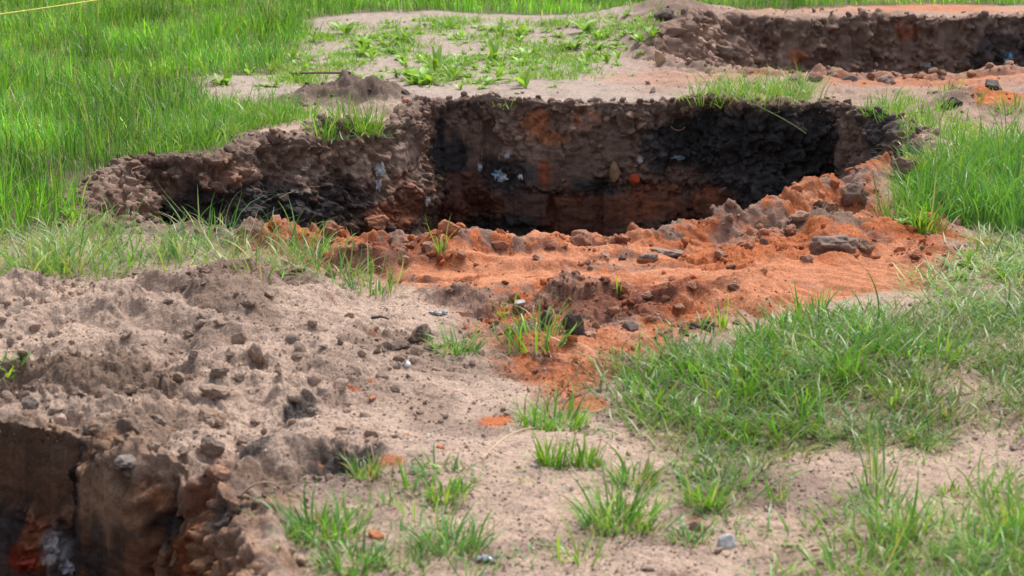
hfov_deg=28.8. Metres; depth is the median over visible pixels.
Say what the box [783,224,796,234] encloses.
soil clod
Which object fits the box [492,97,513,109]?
grass tuft
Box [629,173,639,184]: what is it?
brick chip
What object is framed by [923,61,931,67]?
plastic scrap
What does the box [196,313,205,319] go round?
soil clod
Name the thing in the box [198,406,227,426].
soil clod
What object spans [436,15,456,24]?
weed
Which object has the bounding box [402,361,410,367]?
glass pebble
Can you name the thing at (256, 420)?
soil clod
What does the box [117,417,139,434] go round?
soil clod
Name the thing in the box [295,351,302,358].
soil clod
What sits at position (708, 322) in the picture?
soil clod
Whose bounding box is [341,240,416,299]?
grass tuft
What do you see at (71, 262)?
grass
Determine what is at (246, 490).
dry stem
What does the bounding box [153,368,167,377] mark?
soil clod
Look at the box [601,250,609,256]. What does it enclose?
soil clod
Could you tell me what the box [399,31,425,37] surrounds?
weed
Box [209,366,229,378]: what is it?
soil clod
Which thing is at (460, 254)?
soil clod
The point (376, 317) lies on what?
twig
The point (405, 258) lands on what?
soil clod
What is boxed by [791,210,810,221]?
soil clod
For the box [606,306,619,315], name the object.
soil clod
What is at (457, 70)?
weed
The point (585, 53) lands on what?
weed
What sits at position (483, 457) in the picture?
dry stem
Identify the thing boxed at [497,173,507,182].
plastic scrap
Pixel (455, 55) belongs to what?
weed
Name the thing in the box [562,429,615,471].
grass tuft
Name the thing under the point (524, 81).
weed
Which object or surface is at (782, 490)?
grass tuft
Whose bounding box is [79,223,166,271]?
grass tuft
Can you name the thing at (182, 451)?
soil clod
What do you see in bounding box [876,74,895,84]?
soil clod
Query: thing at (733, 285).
soil clod
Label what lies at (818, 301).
grass tuft
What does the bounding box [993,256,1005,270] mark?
weed
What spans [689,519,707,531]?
stone
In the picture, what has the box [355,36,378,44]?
weed
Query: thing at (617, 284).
grass tuft
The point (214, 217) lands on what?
grass tuft
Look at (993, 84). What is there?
soil clod
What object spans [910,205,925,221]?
weed
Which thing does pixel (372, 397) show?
pebble
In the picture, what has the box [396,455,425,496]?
grass tuft
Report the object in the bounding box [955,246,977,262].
weed
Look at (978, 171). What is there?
grass
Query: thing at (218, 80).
weed
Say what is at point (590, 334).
soil clod
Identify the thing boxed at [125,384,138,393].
soil clod
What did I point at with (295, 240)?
grass tuft
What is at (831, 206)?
soil clod
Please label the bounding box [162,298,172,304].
soil clod
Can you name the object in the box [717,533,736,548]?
stone
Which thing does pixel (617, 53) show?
weed
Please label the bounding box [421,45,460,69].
weed
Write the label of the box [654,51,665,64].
stone
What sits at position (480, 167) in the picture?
plastic scrap
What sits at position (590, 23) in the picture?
weed
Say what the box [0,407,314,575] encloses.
earth bank
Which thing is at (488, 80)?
weed
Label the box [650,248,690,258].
soil clod
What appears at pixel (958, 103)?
soil clod
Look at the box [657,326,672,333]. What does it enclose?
soil clod
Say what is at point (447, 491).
grass tuft
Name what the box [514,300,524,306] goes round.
stone
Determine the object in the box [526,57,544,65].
weed
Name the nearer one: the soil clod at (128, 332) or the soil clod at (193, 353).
the soil clod at (193, 353)
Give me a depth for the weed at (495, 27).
14.14 m
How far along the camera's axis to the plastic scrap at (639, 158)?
10.62 m
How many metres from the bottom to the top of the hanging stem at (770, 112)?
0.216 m
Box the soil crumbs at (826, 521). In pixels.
[0,261,1023,575]
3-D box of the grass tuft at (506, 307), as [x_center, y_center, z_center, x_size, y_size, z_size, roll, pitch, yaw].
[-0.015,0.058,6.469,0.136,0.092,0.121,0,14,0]
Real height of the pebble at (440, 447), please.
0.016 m
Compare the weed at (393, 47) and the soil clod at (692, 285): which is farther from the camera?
the weed at (393, 47)
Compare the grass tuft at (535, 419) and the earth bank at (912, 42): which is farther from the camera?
the earth bank at (912, 42)
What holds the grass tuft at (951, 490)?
on the ground at (314, 450)
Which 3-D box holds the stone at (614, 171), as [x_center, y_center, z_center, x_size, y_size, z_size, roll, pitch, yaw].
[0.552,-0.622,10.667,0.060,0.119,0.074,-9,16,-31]
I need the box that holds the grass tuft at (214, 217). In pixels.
[169,184,240,247]
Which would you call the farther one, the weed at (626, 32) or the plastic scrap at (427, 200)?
the weed at (626, 32)
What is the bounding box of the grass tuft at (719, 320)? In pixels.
[706,296,741,330]
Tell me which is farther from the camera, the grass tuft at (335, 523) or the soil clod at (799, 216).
the soil clod at (799, 216)
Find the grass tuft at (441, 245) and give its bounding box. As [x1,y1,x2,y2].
[416,215,456,253]
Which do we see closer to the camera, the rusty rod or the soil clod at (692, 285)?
the soil clod at (692, 285)
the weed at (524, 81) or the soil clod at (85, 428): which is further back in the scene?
the weed at (524, 81)
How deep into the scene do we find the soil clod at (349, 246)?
6.95 m
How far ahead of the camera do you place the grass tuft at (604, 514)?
4.50 m
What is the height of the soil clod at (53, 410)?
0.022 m
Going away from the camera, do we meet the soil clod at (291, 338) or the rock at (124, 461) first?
the rock at (124, 461)
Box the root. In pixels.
[279,186,319,198]
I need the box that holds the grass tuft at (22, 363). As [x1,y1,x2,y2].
[0,350,34,380]
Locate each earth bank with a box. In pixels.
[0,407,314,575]
[50,93,945,248]
[629,7,1023,80]
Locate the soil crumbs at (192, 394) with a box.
[0,4,1023,575]
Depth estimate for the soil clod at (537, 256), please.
6.96 m
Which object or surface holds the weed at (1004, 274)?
on the ground at (314, 450)
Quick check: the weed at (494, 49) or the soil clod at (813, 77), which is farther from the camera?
the weed at (494, 49)
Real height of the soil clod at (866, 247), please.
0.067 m
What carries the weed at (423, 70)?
on the ground at (314, 450)
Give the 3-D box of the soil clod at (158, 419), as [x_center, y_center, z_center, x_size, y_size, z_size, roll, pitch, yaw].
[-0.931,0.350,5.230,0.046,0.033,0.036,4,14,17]
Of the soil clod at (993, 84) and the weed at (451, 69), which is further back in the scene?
the weed at (451, 69)
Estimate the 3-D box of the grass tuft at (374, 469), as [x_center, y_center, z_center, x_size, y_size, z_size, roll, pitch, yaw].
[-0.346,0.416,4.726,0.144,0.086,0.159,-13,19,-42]
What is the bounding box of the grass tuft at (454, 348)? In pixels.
[421,313,499,363]
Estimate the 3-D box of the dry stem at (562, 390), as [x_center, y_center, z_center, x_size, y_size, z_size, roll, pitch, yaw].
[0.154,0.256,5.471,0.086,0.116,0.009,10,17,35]
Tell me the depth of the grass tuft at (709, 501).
4.64 m
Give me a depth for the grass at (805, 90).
10.66 m
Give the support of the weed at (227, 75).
on the ground at (314, 450)
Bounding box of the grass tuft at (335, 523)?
[241,476,383,554]
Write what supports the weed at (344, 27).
on the ground at (314, 450)
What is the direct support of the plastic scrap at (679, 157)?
on the earth bank at (542, 167)
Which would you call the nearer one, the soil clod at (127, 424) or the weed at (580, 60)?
the soil clod at (127, 424)
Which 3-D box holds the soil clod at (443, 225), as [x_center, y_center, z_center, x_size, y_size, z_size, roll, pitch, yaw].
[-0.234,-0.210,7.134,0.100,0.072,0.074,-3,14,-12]
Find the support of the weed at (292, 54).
on the ground at (314, 450)
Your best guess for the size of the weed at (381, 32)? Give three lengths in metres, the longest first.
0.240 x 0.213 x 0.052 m
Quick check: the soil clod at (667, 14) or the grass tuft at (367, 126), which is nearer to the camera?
the grass tuft at (367, 126)
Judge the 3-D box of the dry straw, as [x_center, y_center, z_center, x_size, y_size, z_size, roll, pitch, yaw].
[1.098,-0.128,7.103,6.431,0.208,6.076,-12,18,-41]
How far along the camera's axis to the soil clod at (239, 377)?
5.42 m
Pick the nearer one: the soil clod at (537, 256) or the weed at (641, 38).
the soil clod at (537, 256)
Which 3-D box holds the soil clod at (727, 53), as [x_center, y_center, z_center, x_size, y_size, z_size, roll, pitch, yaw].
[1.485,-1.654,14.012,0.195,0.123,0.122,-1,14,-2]
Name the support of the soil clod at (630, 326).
on the ground at (314, 450)
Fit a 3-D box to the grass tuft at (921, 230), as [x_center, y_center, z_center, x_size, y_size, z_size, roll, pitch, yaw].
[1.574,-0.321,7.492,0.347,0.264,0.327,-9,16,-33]
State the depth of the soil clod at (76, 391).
5.29 m
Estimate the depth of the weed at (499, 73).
11.72 m
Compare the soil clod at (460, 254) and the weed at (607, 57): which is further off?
the weed at (607, 57)
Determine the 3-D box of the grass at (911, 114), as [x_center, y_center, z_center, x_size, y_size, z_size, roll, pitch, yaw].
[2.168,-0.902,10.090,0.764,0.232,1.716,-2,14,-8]
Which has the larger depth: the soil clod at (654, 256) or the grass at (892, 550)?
the soil clod at (654, 256)
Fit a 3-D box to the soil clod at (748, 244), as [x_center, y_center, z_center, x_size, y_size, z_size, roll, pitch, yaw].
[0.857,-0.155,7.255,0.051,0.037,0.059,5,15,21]
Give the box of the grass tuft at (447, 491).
[412,464,482,509]
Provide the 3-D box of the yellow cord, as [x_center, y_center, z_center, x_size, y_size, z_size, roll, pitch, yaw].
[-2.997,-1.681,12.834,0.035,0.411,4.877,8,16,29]
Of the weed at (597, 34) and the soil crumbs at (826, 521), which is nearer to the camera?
the soil crumbs at (826, 521)
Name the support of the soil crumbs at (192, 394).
on the ground at (314, 450)
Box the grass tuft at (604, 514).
[540,450,702,544]
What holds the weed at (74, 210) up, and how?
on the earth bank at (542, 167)
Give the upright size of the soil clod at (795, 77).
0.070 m
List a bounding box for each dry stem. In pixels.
[240,481,275,496]
[481,427,533,459]
[557,364,579,397]
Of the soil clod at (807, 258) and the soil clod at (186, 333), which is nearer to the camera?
the soil clod at (186, 333)
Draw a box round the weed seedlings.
[211,8,651,86]
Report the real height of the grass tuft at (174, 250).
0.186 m
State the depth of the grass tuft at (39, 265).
6.92 m
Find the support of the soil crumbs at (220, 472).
on the ground at (314, 450)
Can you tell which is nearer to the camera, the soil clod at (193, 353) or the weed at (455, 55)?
the soil clod at (193, 353)
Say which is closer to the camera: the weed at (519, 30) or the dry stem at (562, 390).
the dry stem at (562, 390)
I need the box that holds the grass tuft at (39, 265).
[1,239,82,271]
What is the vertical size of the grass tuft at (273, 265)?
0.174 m
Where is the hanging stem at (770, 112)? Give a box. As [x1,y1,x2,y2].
[728,93,805,133]
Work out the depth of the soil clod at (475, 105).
10.65 m
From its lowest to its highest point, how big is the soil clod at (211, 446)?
0.057 m
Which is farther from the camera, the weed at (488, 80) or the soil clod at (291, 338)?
the weed at (488, 80)
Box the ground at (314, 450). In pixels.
[0,0,1023,575]
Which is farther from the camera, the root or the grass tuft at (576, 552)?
the root
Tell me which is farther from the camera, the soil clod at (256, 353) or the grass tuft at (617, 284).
the grass tuft at (617, 284)
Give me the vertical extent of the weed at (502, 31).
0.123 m
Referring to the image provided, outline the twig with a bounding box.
[371,315,388,319]
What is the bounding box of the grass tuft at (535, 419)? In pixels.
[486,380,607,434]
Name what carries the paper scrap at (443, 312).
on the ground at (314, 450)
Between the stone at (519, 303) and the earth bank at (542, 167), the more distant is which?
the earth bank at (542, 167)
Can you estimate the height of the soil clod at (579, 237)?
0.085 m
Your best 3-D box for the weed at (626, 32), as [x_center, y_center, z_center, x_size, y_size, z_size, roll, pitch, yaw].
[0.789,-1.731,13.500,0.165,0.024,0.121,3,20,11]
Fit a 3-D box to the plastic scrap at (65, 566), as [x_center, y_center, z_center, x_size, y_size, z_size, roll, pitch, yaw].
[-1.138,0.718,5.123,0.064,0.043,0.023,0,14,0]
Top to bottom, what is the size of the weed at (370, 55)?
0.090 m
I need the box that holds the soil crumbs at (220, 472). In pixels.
[14,8,1023,575]
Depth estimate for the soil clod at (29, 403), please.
5.25 m
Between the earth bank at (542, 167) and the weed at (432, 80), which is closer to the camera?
the earth bank at (542, 167)
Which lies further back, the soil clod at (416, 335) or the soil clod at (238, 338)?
the soil clod at (416, 335)
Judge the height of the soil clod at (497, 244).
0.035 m
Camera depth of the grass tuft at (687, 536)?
4.43 m
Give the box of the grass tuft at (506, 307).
[487,291,524,318]
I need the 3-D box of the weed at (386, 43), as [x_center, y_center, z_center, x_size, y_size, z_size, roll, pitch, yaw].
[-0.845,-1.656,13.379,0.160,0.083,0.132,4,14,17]
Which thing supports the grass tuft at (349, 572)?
on the ground at (314, 450)
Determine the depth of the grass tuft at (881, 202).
7.83 m
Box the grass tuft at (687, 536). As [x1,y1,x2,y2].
[655,518,715,552]
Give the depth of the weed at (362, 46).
13.12 m
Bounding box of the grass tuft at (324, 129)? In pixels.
[294,108,353,143]
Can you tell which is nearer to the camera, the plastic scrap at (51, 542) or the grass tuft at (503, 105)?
the plastic scrap at (51, 542)
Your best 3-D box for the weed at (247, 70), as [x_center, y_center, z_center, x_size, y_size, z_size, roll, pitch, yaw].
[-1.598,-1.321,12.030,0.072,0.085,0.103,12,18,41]
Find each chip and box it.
[16,554,35,567]
[369,529,383,539]
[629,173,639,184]
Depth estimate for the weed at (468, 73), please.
11.82 m
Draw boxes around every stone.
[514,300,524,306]
[609,161,620,182]
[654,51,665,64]
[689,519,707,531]
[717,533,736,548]
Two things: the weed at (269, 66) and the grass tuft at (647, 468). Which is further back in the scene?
the weed at (269, 66)
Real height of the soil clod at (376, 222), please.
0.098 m
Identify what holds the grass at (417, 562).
on the ground at (314, 450)
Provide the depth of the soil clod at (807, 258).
7.00 m
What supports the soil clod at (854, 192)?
on the earth bank at (542, 167)
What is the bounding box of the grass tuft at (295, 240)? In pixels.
[244,200,336,258]
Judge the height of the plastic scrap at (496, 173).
0.060 m
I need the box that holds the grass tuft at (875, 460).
[847,396,934,490]
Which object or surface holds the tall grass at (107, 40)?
on the ground at (314, 450)
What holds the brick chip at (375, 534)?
on the ground at (314, 450)
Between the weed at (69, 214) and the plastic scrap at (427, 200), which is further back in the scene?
the plastic scrap at (427, 200)
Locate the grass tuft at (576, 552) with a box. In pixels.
[522,510,632,568]
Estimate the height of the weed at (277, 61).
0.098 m
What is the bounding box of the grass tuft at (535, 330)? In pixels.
[487,292,588,358]
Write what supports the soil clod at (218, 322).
on the ground at (314, 450)
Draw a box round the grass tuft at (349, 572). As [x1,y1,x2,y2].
[302,529,404,575]
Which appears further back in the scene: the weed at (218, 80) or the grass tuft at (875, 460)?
the weed at (218, 80)
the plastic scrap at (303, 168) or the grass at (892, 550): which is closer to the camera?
the grass at (892, 550)
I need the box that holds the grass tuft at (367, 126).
[314,89,403,138]
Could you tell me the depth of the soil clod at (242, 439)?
5.14 m
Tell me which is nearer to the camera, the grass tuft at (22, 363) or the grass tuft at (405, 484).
the grass tuft at (405, 484)
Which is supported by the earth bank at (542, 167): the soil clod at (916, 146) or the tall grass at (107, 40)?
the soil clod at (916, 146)
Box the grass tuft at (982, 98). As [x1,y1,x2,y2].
[971,87,988,103]
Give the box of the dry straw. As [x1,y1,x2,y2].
[0,88,1023,575]
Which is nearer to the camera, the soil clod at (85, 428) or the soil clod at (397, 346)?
the soil clod at (85, 428)
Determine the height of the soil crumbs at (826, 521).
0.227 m
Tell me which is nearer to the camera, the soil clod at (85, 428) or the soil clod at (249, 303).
the soil clod at (85, 428)
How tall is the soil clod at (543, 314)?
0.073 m
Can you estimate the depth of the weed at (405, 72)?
11.74 m
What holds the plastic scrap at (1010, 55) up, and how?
on the earth bank at (912, 42)
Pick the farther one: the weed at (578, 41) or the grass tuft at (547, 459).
the weed at (578, 41)
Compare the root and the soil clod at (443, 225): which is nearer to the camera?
the soil clod at (443, 225)
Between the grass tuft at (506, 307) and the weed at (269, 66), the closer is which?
the grass tuft at (506, 307)
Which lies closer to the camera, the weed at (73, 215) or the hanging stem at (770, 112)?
the weed at (73, 215)
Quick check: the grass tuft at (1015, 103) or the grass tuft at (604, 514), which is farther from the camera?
the grass tuft at (1015, 103)
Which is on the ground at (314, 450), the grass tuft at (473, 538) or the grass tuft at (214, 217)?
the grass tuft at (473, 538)
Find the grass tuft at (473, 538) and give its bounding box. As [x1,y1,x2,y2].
[388,494,511,564]
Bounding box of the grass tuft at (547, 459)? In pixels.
[519,428,576,469]
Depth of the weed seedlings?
12.98 m
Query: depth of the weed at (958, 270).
6.82 m
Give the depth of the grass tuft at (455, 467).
4.74 m
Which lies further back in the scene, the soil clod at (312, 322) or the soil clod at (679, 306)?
the soil clod at (679, 306)
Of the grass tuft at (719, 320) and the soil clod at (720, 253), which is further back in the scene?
the soil clod at (720, 253)
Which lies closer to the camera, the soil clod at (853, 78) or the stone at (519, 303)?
the stone at (519, 303)
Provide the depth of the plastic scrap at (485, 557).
4.25 m
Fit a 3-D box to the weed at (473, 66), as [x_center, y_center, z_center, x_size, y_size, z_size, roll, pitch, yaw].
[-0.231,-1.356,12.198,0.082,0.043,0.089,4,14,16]
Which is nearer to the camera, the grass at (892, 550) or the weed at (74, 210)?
the grass at (892, 550)
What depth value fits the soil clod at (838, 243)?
7.14 m
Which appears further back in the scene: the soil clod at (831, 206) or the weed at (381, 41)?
the weed at (381, 41)
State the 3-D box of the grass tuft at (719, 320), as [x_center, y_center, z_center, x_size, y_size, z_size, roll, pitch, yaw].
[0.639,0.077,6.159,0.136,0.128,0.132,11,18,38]
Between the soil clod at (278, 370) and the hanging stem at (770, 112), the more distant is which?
the hanging stem at (770, 112)
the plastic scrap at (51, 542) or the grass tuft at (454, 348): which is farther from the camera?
the grass tuft at (454, 348)
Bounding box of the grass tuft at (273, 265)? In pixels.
[217,228,292,282]
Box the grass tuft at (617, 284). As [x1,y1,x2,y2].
[616,277,621,295]
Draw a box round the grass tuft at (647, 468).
[592,441,670,494]
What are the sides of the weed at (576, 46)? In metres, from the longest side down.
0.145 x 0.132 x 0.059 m
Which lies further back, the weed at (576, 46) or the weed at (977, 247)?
the weed at (576, 46)
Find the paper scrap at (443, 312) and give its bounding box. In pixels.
[428,309,447,314]
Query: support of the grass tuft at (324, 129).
on the earth bank at (542, 167)
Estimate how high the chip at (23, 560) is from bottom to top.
0.037 m
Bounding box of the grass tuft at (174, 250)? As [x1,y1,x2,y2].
[145,210,230,263]
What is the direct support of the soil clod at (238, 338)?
on the ground at (314, 450)
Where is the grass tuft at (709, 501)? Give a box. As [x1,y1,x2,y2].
[667,465,760,519]
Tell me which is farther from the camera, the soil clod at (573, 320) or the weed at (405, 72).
the weed at (405, 72)
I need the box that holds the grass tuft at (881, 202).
[871,170,900,217]
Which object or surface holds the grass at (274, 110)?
on the ground at (314, 450)
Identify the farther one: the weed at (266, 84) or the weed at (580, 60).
the weed at (580, 60)
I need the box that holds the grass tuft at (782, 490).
[765,461,792,502]
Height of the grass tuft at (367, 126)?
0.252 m
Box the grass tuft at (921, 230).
[889,168,970,237]
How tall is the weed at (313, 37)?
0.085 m
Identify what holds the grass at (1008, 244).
on the ground at (314, 450)
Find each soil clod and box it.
[21,397,38,409]
[48,405,63,414]
[70,388,83,396]
[82,424,101,434]
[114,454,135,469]
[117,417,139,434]
[123,328,131,337]
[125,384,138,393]
[147,441,160,450]
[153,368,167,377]
[153,415,165,425]
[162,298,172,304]
[178,446,188,456]
[183,329,193,336]
[188,350,198,357]
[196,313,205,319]
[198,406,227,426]
[199,383,232,399]
[201,436,224,455]
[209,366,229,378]
[213,319,227,326]
[226,351,233,359]
[231,333,245,344]
[232,373,244,381]
[236,436,247,444]
[240,299,255,307]
[249,343,263,366]
[250,417,259,424]
[264,290,274,296]
[274,367,281,373]
[285,333,300,343]
[287,390,300,402]
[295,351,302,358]
[307,319,317,326]
[321,221,343,230]
[344,243,355,250]
[363,214,388,231]
[375,341,410,350]
[398,255,409,263]
[407,323,432,343]
[421,241,433,251]
[435,219,460,235]
[455,250,465,259]
[472,100,479,111]
[491,240,508,249]
[532,253,543,259]
[540,310,552,327]
[562,312,584,334]
[570,229,594,246]
[585,331,595,337]
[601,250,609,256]
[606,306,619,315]
[622,321,638,331]
[639,253,657,260]
[640,291,652,298]
[644,315,658,321]
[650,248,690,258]
[651,7,674,20]
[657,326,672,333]
[673,303,684,310]
[686,280,696,290]
[701,320,715,333]
[714,251,725,256]
[716,45,735,61]
[728,282,739,290]
[740,240,754,248]
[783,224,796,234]
[789,75,803,83]
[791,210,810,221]
[801,254,814,261]
[805,74,822,81]
[808,234,860,253]
[826,202,838,211]
[842,75,858,81]
[842,182,867,205]
[858,238,874,253]
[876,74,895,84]
[890,157,914,178]
[901,145,927,157]
[941,97,962,107]
[985,79,1001,90]
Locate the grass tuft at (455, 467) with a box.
[397,440,499,496]
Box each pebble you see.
[368,395,375,400]
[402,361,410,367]
[436,445,444,449]
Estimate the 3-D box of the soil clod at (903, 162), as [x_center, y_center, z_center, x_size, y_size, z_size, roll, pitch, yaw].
[1.608,-0.500,8.254,0.127,0.091,0.095,11,18,39]
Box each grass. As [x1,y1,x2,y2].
[0,0,1023,241]
[0,181,409,290]
[123,78,347,154]
[180,0,678,87]
[259,457,507,575]
[492,346,1023,575]
[563,265,1023,506]
[673,57,838,110]
[708,440,1023,575]
[852,77,1021,146]
[854,218,1023,332]
[867,82,1023,235]
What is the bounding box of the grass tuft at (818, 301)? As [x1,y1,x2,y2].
[775,278,849,319]
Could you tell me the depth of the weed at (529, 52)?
13.04 m
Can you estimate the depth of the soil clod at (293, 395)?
5.32 m
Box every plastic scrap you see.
[43,535,59,554]
[57,558,74,574]
[300,166,307,170]
[374,162,385,175]
[375,179,381,191]
[425,197,430,206]
[475,554,499,560]
[477,162,482,170]
[491,169,501,179]
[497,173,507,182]
[637,155,643,163]
[670,155,684,159]
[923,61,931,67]
[1004,51,1012,61]
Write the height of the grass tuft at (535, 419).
0.136 m
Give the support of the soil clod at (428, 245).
on the ground at (314, 450)
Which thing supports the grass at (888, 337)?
on the ground at (314, 450)
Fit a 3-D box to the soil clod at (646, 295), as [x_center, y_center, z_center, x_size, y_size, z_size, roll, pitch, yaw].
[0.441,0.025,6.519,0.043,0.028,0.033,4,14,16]
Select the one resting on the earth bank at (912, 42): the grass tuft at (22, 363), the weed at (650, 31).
the weed at (650, 31)
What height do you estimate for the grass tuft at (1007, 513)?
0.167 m
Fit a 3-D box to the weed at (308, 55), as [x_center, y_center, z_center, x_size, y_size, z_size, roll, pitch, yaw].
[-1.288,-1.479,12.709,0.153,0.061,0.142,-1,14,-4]
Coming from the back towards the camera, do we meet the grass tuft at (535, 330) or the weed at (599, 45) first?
the weed at (599, 45)
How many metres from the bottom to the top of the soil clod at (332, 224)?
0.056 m
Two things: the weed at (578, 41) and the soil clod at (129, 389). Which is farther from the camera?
the weed at (578, 41)
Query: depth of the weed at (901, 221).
7.50 m
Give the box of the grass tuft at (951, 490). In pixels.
[935,476,967,498]
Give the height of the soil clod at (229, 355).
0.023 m
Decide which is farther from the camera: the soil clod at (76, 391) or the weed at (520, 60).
the weed at (520, 60)
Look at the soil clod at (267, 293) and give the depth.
6.25 m
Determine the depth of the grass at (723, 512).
4.72 m
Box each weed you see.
[61,210,79,226]
[63,206,79,214]
[63,208,72,221]
[205,73,234,87]
[221,66,232,83]
[243,62,255,74]
[261,81,280,86]
[265,57,276,71]
[273,57,280,68]
[288,48,297,57]
[300,52,319,59]
[307,30,324,41]
[328,21,364,33]
[347,40,371,49]
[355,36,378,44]
[364,49,379,59]
[366,31,393,36]
[370,32,391,40]
[372,36,389,44]
[376,35,396,45]
[378,46,402,52]
[397,68,427,79]
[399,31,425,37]
[405,73,436,84]
[409,67,437,82]
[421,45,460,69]
[425,72,445,83]
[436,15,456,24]
[439,65,457,75]
[443,67,465,78]
[446,52,462,57]
[459,69,478,76]
[469,75,512,84]
[470,63,479,68]
[479,21,515,31]
[482,64,510,79]
[486,38,503,58]
[497,21,511,37]
[506,46,536,57]
[511,56,530,65]
[512,23,526,35]
[513,66,534,87]
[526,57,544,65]
[557,31,585,48]
[566,41,582,48]
[568,19,597,31]
[572,57,592,64]
[581,48,592,57]
[587,42,604,50]
[591,29,610,38]
[596,48,620,62]
[613,49,622,58]
[619,29,635,34]
[633,34,648,41]
[646,21,663,36]
[893,217,911,222]
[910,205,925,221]
[917,215,934,225]
[947,267,975,284]
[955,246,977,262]
[968,241,987,257]
[992,266,1009,278]
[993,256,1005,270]
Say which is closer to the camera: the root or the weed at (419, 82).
the root
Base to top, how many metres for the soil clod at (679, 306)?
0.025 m
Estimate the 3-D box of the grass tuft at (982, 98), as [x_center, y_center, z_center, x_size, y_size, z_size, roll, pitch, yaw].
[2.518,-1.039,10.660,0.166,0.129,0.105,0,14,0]
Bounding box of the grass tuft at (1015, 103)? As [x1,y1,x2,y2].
[987,88,1023,114]
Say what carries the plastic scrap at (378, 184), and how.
on the earth bank at (542, 167)
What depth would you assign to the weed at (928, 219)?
7.51 m
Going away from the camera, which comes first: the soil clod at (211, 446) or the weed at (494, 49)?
the soil clod at (211, 446)
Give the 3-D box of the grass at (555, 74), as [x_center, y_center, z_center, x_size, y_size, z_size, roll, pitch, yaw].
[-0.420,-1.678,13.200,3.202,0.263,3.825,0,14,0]
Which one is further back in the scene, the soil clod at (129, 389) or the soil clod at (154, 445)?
the soil clod at (129, 389)
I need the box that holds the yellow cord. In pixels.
[0,0,272,14]
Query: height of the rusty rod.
0.194 m
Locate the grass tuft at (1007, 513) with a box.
[947,462,1023,543]
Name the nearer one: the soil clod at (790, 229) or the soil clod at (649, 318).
the soil clod at (649, 318)
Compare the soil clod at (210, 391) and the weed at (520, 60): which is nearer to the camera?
the soil clod at (210, 391)
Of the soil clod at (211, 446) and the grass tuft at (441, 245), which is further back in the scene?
the grass tuft at (441, 245)
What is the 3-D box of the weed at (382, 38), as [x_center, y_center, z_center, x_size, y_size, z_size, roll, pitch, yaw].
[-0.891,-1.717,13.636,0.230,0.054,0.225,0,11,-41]
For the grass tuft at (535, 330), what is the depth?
5.93 m
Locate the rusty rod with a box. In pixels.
[285,72,350,73]
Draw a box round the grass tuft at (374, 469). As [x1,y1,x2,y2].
[337,444,393,480]
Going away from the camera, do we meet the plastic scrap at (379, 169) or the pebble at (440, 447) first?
the pebble at (440, 447)

